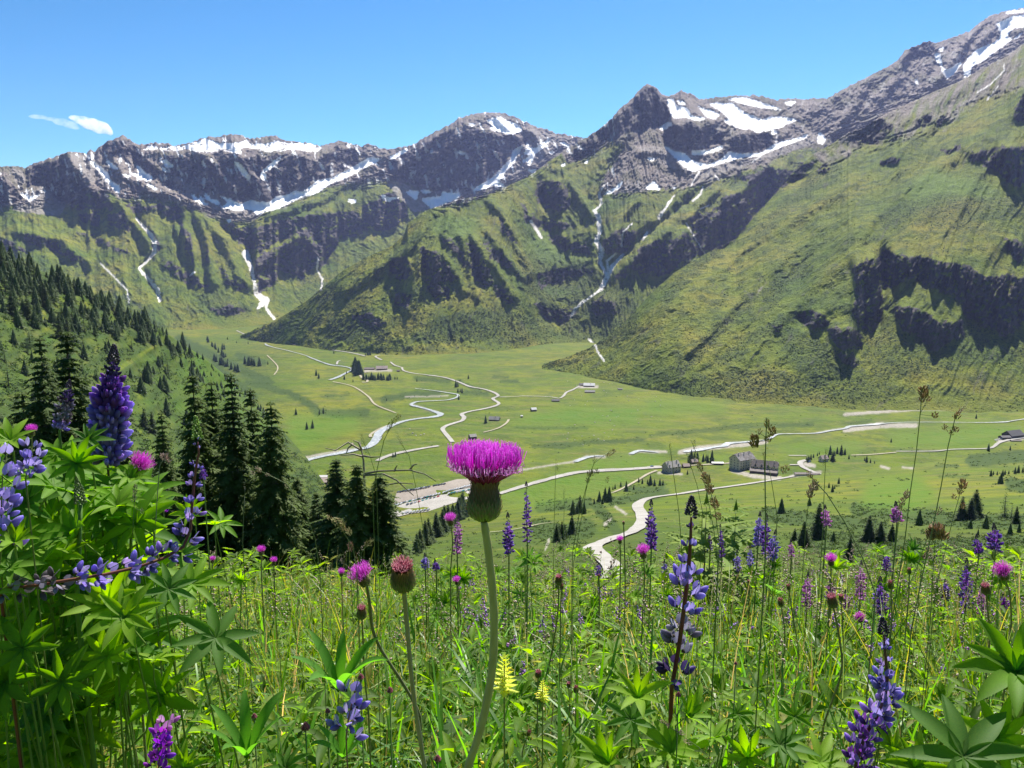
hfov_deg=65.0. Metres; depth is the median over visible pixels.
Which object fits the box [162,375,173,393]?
spruce tree
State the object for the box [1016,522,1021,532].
spruce tree
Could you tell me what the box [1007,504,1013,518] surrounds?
larch tree
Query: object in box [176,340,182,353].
spruce tree
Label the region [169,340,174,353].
spruce tree
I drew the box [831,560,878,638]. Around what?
lupine plant
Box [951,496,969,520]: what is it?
spruce tree
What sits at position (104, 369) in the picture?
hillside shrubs
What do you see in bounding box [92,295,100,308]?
spruce tree
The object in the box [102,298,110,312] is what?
spruce tree
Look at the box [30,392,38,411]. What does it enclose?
spruce tree
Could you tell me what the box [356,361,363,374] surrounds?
spruce tree
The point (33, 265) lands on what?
spruce tree
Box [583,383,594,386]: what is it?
farmhouse
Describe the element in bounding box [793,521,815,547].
spruce tree
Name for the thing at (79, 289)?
spruce tree
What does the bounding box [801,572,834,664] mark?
lupine plant
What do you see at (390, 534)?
spruce tree
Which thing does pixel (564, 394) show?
road
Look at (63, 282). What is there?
spruce tree
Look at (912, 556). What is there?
lupine plant
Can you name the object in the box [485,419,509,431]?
road
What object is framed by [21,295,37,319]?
spruce tree
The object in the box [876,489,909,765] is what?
grass stalk
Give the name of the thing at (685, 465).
shed
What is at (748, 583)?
thistle
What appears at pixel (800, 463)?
road
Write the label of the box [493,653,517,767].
yellow rattle
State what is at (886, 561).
lupine plant
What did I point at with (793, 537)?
spruce tree
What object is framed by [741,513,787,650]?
lupine plant
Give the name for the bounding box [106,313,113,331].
spruce tree
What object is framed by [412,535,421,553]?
spruce tree
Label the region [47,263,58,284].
spruce tree
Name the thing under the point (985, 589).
thistle
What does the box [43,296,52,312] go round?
spruce tree
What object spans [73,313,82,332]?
spruce tree
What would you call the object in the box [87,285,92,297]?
spruce tree
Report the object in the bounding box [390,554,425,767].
thistle
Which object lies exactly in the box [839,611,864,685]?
thistle
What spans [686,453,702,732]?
grass stalk
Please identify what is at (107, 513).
lupine plant
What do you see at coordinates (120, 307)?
spruce tree
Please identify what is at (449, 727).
meadow herbs
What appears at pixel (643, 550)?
thistle
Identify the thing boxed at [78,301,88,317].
spruce tree
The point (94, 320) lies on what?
spruce tree
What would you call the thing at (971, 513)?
spruce tree
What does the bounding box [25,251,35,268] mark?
spruce tree
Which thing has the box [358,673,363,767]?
clover flower
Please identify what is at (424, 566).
lupine plant
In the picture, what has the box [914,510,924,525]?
spruce tree
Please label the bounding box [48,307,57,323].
spruce tree
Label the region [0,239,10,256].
spruce tree
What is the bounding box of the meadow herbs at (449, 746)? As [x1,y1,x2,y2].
[97,568,1023,767]
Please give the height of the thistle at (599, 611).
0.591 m
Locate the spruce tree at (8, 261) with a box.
[5,254,14,274]
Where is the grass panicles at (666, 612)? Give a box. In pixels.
[536,539,1023,677]
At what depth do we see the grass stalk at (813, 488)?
1.55 m
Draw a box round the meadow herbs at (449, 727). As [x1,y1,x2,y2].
[116,593,1023,767]
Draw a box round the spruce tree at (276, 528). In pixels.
[236,400,316,580]
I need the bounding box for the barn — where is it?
[1002,429,1023,437]
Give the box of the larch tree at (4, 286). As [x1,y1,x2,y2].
[0,278,9,292]
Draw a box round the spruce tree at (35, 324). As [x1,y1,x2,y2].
[31,310,41,328]
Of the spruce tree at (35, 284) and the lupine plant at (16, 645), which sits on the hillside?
the spruce tree at (35, 284)
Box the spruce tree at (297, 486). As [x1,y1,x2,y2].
[289,477,312,555]
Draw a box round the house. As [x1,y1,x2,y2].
[661,460,681,473]
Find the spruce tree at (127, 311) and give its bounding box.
[125,306,132,319]
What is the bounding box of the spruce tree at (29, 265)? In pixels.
[25,258,32,270]
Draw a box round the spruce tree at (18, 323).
[13,308,27,327]
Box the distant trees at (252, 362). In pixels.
[2,256,1023,534]
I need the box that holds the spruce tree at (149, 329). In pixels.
[147,322,151,331]
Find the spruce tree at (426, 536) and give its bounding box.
[421,520,434,545]
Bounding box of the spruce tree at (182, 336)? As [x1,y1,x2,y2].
[180,332,189,345]
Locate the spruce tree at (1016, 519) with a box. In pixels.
[1008,506,1022,523]
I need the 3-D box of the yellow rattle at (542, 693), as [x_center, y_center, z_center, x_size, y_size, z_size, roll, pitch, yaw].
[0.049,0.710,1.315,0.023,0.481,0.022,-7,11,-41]
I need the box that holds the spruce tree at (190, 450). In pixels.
[171,373,222,566]
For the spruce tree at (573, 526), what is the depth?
302.13 m
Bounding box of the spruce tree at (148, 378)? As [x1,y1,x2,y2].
[142,367,155,385]
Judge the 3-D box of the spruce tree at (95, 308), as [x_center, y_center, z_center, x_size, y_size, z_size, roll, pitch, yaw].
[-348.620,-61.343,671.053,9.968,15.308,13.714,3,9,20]
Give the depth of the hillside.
642.52 m
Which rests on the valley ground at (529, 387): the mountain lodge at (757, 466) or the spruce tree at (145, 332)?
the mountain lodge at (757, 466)
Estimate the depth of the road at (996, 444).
1125.84 m
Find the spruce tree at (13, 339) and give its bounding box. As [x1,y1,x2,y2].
[10,328,19,345]
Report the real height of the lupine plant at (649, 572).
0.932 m
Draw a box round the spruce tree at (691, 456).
[688,450,693,460]
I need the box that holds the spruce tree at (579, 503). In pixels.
[577,495,582,512]
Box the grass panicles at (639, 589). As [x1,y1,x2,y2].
[158,544,1023,750]
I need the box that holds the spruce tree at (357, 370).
[354,361,362,374]
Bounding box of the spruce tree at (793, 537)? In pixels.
[788,529,797,544]
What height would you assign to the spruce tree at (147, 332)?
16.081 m
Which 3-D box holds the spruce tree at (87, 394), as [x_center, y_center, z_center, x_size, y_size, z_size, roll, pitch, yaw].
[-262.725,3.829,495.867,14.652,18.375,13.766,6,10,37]
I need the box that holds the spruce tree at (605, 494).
[601,488,606,502]
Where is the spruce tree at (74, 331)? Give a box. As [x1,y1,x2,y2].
[70,323,81,343]
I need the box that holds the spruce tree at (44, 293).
[38,283,56,306]
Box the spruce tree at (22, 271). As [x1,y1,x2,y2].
[18,263,28,281]
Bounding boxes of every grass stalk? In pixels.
[131,484,151,767]
[153,452,171,765]
[242,484,255,759]
[250,466,328,767]
[326,515,360,694]
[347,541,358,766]
[357,537,374,767]
[359,434,384,762]
[372,414,400,767]
[396,435,431,767]
[552,459,557,715]
[561,490,565,707]
[569,448,614,760]
[571,468,608,715]
[658,719,716,767]
[669,445,681,714]
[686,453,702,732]
[691,440,717,760]
[696,462,722,767]
[747,417,775,764]
[762,462,789,767]
[790,479,819,764]
[806,471,875,764]
[808,448,827,732]
[873,506,941,763]
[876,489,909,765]
[877,385,938,766]
[900,405,964,737]
[905,547,931,736]
[919,521,949,728]
[921,478,967,730]
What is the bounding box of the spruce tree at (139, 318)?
[138,312,143,327]
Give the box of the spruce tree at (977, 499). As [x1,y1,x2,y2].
[966,489,985,518]
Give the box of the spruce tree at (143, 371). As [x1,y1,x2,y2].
[140,366,145,380]
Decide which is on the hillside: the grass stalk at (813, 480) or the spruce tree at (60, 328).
the spruce tree at (60, 328)
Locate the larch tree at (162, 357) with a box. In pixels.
[160,350,169,363]
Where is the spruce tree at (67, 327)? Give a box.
[62,318,79,341]
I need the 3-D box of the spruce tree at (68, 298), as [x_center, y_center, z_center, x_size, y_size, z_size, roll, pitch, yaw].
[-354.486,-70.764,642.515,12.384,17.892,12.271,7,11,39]
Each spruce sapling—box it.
[647,493,781,608]
[682,500,803,619]
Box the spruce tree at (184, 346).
[182,339,187,350]
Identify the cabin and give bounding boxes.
[818,454,828,461]
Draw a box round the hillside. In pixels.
[0,264,329,527]
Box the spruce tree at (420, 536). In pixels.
[418,529,428,548]
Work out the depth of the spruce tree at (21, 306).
560.10 m
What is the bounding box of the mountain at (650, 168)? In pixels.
[241,84,834,354]
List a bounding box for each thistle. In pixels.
[25,423,37,457]
[129,451,155,767]
[210,556,215,602]
[256,546,267,689]
[270,556,278,657]
[337,567,344,628]
[347,560,423,746]
[357,603,371,767]
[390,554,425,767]
[443,512,455,675]
[446,438,526,767]
[453,575,461,649]
[522,730,531,757]
[535,669,541,767]
[541,574,562,719]
[559,583,563,685]
[566,681,569,764]
[573,684,578,753]
[598,574,599,665]
[616,536,623,633]
[622,521,625,646]
[636,542,648,679]
[745,580,749,669]
[767,597,785,705]
[786,583,798,675]
[820,592,842,744]
[823,552,837,693]
[837,593,843,759]
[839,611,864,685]
[883,579,894,720]
[900,567,911,685]
[980,581,990,714]
[990,559,1012,706]
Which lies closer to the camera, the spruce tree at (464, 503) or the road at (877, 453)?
the spruce tree at (464, 503)
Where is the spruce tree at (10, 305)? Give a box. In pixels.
[6,291,22,315]
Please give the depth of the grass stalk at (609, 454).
1.57 m
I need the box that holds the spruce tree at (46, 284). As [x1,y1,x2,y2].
[43,280,48,291]
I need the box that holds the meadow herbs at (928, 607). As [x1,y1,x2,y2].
[42,553,1023,658]
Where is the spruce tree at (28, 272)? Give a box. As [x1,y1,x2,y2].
[26,266,32,280]
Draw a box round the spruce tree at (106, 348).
[103,342,109,352]
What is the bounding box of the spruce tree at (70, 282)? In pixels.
[67,274,72,286]
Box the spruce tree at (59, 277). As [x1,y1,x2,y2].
[57,271,62,286]
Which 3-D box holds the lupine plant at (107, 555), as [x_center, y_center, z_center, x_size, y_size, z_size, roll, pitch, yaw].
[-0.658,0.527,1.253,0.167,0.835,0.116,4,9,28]
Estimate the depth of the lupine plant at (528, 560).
3.34 m
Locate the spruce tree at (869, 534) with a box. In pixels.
[857,515,877,542]
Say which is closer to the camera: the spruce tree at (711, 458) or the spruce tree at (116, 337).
the spruce tree at (116, 337)
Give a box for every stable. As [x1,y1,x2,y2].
[364,367,374,369]
[585,390,594,392]
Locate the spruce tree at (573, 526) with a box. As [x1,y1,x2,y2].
[567,515,577,534]
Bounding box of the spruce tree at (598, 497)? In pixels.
[596,490,600,501]
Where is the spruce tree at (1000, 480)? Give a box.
[997,473,1003,483]
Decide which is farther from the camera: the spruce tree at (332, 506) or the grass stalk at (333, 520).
the spruce tree at (332, 506)
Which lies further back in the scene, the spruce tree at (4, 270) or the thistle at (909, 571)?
the spruce tree at (4, 270)
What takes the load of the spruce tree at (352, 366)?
on the valley ground at (529, 387)
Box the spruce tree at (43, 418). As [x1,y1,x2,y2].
[10,335,80,462]
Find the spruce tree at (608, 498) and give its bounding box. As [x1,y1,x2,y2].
[605,486,612,502]
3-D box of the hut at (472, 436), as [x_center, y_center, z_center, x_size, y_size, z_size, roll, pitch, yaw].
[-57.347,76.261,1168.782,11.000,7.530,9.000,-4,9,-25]
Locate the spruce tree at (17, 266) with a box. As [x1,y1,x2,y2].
[14,258,20,272]
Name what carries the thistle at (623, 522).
on the valley ground at (529, 387)
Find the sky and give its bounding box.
[0,0,1023,167]
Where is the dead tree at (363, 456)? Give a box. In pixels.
[326,440,435,495]
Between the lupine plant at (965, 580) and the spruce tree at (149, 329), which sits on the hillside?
the spruce tree at (149, 329)
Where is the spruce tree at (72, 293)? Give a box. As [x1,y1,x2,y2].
[69,285,78,301]
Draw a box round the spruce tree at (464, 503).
[461,494,469,516]
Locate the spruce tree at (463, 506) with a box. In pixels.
[460,496,466,517]
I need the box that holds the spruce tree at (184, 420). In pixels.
[182,410,192,429]
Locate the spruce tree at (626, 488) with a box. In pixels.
[623,481,628,491]
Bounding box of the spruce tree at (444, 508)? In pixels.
[443,505,453,528]
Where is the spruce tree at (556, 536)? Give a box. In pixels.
[551,524,561,542]
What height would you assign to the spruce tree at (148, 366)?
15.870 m
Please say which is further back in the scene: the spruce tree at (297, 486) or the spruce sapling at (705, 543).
the spruce tree at (297, 486)
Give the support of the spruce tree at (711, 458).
on the valley ground at (529, 387)
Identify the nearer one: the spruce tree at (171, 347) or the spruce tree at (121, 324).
the spruce tree at (121, 324)
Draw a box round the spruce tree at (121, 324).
[116,310,125,328]
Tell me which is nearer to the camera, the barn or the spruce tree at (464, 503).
the spruce tree at (464, 503)
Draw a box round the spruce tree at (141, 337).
[136,324,149,343]
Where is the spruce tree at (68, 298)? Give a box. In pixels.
[63,285,77,306]
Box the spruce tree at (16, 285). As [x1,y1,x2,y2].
[13,276,23,293]
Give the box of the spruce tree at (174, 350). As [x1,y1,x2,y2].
[172,344,177,356]
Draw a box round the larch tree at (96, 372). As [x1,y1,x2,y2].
[92,368,99,380]
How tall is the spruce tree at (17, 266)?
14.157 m
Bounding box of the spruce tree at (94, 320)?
[89,308,100,326]
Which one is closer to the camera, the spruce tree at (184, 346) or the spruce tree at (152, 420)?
the spruce tree at (152, 420)
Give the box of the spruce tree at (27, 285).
[24,276,32,292]
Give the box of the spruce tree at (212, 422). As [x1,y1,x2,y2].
[200,382,232,505]
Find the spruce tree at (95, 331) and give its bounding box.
[93,324,98,336]
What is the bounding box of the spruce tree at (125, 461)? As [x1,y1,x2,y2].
[88,413,143,563]
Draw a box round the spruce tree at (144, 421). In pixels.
[138,409,153,431]
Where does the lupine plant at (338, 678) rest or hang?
on the valley ground at (529, 387)
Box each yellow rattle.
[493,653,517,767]
[536,680,550,767]
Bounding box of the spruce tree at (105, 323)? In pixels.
[100,310,112,331]
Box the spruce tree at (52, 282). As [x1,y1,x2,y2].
[49,277,61,297]
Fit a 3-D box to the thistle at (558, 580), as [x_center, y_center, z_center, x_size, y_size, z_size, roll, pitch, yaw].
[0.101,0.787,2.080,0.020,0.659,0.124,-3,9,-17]
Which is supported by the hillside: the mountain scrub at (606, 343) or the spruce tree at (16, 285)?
the spruce tree at (16, 285)
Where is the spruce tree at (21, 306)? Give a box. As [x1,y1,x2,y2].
[19,299,24,313]
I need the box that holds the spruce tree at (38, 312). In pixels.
[35,303,45,322]
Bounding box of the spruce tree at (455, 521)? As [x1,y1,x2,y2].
[450,506,456,525]
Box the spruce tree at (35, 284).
[32,275,39,292]
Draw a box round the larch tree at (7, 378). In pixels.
[1,363,15,388]
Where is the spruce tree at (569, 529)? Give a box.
[567,519,573,534]
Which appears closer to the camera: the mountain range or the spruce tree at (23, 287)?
the spruce tree at (23, 287)
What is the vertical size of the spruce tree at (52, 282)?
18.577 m
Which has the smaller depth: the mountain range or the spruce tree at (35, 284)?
the spruce tree at (35, 284)
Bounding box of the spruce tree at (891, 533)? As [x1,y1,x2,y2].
[886,523,898,541]
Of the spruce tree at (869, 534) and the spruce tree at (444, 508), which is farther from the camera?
the spruce tree at (444, 508)
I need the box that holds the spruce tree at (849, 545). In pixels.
[841,536,855,561]
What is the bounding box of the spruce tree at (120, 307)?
[115,300,125,319]
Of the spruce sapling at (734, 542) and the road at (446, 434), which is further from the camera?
the road at (446, 434)
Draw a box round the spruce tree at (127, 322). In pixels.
[124,314,129,326]
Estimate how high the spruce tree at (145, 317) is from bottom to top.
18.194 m
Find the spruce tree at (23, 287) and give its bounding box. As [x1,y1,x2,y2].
[19,277,29,295]
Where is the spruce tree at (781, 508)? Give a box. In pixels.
[777,499,785,513]
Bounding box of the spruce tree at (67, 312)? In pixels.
[64,306,74,326]
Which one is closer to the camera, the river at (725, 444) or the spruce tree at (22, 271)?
the spruce tree at (22, 271)
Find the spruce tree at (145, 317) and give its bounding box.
[141,309,149,324]
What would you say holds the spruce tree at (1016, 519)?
on the valley ground at (529, 387)
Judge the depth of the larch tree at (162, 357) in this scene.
751.86 m
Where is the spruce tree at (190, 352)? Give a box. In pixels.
[188,344,194,357]
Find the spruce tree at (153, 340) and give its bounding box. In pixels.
[149,327,157,344]
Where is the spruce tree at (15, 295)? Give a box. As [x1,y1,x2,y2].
[8,287,20,303]
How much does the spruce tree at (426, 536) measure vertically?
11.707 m
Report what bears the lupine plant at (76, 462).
on the valley ground at (529, 387)
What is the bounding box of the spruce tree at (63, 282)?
[60,275,68,292]
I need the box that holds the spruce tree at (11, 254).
[7,246,16,263]
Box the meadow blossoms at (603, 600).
[458,563,1023,705]
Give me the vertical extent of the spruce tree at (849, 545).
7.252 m
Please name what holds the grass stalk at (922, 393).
on the valley ground at (529, 387)
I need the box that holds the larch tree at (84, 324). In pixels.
[79,315,89,331]
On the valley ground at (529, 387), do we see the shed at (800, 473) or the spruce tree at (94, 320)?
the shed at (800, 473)
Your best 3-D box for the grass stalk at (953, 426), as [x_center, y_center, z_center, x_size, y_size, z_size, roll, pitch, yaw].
[0.684,0.496,1.338,0.064,0.934,0.021,3,9,17]
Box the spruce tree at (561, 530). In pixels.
[560,521,567,539]
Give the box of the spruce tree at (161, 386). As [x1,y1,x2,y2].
[156,376,165,389]
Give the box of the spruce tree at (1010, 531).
[1007,524,1013,534]
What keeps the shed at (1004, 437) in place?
on the valley ground at (529, 387)
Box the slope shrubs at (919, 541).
[209,340,1023,579]
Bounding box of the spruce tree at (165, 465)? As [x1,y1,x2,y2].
[150,412,198,568]
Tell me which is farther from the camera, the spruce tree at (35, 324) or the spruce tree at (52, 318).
the spruce tree at (52, 318)
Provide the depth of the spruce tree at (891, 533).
231.11 m
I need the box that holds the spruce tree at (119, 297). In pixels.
[115,295,125,310]
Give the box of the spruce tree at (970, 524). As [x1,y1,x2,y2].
[967,519,972,528]
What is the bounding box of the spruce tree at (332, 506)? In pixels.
[298,459,352,579]
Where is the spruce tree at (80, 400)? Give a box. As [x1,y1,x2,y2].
[33,328,95,496]
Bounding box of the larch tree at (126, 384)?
[123,377,132,391]
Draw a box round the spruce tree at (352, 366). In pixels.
[350,356,357,371]
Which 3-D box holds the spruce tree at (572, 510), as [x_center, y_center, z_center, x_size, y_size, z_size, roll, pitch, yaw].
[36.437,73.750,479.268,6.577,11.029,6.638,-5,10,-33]
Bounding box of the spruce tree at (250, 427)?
[240,389,265,519]
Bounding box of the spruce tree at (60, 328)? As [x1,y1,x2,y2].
[51,317,68,340]
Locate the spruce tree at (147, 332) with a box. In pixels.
[144,323,150,339]
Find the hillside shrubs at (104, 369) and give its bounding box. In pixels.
[0,269,324,510]
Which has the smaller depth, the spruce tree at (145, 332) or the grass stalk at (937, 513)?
the grass stalk at (937, 513)
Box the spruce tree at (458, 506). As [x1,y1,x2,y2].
[455,499,463,520]
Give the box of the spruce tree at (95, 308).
[93,303,101,318]
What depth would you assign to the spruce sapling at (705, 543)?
4.56 m
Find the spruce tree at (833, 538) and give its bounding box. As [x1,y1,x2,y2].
[830,531,836,541]
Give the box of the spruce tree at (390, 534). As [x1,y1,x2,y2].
[339,474,422,581]
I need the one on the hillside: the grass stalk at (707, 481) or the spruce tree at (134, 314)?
the spruce tree at (134, 314)
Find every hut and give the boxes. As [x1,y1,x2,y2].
[468,434,476,438]
[488,416,500,420]
[690,458,698,463]
[711,462,723,464]
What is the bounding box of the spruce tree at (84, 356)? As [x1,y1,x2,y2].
[80,344,89,360]
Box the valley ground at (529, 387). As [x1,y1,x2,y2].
[164,324,1023,585]
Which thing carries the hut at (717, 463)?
on the valley ground at (529, 387)
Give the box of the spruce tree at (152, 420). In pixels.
[149,412,158,434]
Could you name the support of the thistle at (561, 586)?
on the valley ground at (529, 387)
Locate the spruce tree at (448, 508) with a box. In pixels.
[446,505,454,528]
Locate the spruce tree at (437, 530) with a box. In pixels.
[432,512,445,537]
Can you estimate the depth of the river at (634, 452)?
1091.24 m
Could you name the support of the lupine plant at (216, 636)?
on the valley ground at (529, 387)
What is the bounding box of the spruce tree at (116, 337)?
[114,328,118,340]
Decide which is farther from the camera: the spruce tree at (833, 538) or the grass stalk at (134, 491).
the spruce tree at (833, 538)
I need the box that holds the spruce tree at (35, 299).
[30,286,41,305]
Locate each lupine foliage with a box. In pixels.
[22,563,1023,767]
[96,640,1023,767]
[138,541,1023,630]
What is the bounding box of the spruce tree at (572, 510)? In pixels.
[567,501,576,515]
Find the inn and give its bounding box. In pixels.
[376,366,387,369]
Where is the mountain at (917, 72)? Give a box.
[800,8,1023,141]
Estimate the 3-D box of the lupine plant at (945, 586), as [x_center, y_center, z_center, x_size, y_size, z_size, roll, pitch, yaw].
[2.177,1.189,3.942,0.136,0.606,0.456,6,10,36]
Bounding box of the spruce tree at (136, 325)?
[133,316,138,329]
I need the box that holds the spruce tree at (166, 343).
[164,335,170,348]
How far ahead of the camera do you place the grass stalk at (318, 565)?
1.46 m
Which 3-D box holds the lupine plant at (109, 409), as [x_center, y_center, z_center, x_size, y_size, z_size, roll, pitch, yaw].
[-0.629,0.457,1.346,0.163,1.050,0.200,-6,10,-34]
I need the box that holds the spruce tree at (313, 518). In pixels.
[300,492,325,578]
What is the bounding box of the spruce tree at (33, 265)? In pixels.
[31,257,35,270]
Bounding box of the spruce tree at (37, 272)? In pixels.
[33,263,43,280]
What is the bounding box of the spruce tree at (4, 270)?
[1,261,8,277]
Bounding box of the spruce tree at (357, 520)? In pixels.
[320,463,395,580]
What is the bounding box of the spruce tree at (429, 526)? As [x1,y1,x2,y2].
[427,518,439,543]
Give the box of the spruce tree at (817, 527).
[808,503,829,538]
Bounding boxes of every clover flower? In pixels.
[251,713,257,767]
[301,722,310,767]
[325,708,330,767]
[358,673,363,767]
[387,687,393,767]
[434,755,440,767]
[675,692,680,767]
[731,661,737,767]
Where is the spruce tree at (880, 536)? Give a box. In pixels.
[868,521,888,542]
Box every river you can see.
[307,388,459,460]
[573,455,600,461]
[629,450,657,453]
[684,435,775,451]
[775,419,1021,434]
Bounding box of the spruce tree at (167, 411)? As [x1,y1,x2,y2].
[162,397,171,416]
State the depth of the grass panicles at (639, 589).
2.60 m
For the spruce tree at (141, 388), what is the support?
on the hillside
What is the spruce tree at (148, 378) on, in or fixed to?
on the hillside
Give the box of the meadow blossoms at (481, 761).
[225,606,953,766]
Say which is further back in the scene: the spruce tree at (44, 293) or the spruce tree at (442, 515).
the spruce tree at (44, 293)
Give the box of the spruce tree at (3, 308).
[0,299,8,312]
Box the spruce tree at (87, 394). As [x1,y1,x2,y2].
[79,376,91,396]
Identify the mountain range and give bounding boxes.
[0,112,583,329]
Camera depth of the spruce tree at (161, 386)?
676.31 m
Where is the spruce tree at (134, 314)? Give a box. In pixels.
[132,310,137,320]
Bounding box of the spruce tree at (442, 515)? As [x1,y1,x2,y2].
[440,509,450,532]
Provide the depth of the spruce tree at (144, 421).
520.60 m
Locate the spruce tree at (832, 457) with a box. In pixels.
[830,450,835,461]
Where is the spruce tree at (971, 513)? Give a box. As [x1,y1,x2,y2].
[966,498,978,519]
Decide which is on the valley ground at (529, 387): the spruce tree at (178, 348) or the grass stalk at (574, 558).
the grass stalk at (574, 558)
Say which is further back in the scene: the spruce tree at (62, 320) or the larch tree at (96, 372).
the spruce tree at (62, 320)
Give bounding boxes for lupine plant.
[0,379,106,767]
[0,415,206,767]
[0,435,199,767]
[0,437,56,767]
[23,476,132,767]
[68,343,180,767]
[143,714,209,767]
[151,489,203,711]
[159,553,259,767]
[169,463,249,693]
[202,688,311,767]
[291,629,387,767]
[407,553,441,647]
[423,558,456,636]
[439,515,473,635]
[494,512,528,640]
[513,481,544,665]
[571,495,736,767]
[578,561,622,635]
[626,499,675,655]
[651,560,681,620]
[705,533,734,615]
[708,524,735,629]
[718,696,853,767]
[732,545,765,620]
[733,550,751,618]
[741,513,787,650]
[745,529,780,628]
[749,512,782,648]
[774,540,800,618]
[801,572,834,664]
[813,579,836,645]
[817,504,849,637]
[830,589,864,638]
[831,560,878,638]
[841,616,1023,767]
[860,576,910,646]
[871,501,927,649]
[871,556,907,620]
[939,579,967,645]
[940,557,980,661]
[959,534,996,642]
[963,584,1003,646]
[974,523,1014,637]
[1000,594,1009,632]
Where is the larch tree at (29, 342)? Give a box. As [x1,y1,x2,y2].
[24,332,33,347]
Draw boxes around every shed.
[682,463,690,467]
[793,472,820,475]
[998,435,1011,439]
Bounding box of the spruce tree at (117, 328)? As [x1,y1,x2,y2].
[113,320,124,337]
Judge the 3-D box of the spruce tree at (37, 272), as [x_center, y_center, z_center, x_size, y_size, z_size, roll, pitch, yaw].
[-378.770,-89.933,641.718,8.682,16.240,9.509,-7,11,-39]
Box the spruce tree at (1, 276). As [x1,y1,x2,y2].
[0,267,6,281]
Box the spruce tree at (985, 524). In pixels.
[981,514,990,528]
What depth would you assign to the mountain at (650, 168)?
3041.54 m
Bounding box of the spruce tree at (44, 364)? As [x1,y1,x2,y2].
[39,355,54,382]
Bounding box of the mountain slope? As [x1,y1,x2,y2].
[543,43,1023,412]
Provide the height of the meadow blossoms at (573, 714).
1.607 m
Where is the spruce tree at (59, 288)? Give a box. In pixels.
[58,281,63,292]
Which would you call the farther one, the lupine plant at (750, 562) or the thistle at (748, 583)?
the lupine plant at (750, 562)
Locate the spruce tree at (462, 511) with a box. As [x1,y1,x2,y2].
[456,496,466,519]
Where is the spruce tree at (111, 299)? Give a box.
[108,290,115,307]
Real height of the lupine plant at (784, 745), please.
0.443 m
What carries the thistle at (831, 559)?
on the valley ground at (529, 387)
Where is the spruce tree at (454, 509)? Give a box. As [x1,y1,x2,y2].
[452,503,457,523]
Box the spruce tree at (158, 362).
[156,356,161,367]
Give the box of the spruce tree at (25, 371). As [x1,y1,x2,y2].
[19,360,29,375]
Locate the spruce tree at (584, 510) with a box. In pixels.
[581,502,586,513]
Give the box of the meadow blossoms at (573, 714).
[106,607,979,767]
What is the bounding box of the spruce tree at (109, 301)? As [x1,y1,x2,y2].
[107,295,115,307]
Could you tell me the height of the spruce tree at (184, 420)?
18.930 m
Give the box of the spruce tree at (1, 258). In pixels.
[0,249,12,269]
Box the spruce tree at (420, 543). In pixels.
[412,534,424,552]
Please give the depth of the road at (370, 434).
1207.34 m
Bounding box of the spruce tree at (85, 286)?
[82,281,88,296]
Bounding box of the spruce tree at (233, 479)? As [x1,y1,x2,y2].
[199,374,261,577]
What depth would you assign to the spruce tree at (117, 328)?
685.20 m
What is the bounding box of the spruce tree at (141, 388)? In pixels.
[136,376,147,393]
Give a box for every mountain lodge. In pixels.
[729,451,755,470]
[749,459,778,475]
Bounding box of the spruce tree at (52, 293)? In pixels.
[48,282,62,303]
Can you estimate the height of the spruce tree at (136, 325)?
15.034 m
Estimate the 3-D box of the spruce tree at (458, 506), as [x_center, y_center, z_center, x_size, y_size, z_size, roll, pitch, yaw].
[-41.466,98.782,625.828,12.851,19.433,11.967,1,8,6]
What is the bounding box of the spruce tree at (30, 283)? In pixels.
[28,276,33,292]
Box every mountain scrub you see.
[16,256,348,329]
[240,240,721,354]
[542,169,1023,411]
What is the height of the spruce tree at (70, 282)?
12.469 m
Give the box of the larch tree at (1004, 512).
[998,492,1013,516]
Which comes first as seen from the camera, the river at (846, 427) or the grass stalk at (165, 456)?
the grass stalk at (165, 456)
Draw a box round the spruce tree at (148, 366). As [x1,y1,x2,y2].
[146,359,154,376]
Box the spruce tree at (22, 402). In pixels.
[3,391,38,463]
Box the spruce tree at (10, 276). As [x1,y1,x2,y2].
[6,268,13,287]
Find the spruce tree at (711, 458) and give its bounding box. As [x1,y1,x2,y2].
[709,450,714,462]
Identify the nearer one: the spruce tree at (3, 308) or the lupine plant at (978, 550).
the lupine plant at (978, 550)
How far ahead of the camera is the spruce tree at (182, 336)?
899.45 m
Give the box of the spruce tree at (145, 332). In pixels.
[142,323,150,338]
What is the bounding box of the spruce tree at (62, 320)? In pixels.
[60,313,64,327]
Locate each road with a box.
[265,343,350,379]
[333,381,395,412]
[369,425,386,436]
[375,445,438,460]
[401,368,500,441]
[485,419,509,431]
[500,466,661,493]
[512,386,579,397]
[583,475,793,578]
[611,470,657,492]
[797,459,820,473]
[857,452,895,454]
[934,437,1023,450]
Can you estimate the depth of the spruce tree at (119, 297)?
747.02 m
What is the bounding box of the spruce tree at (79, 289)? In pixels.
[74,277,86,295]

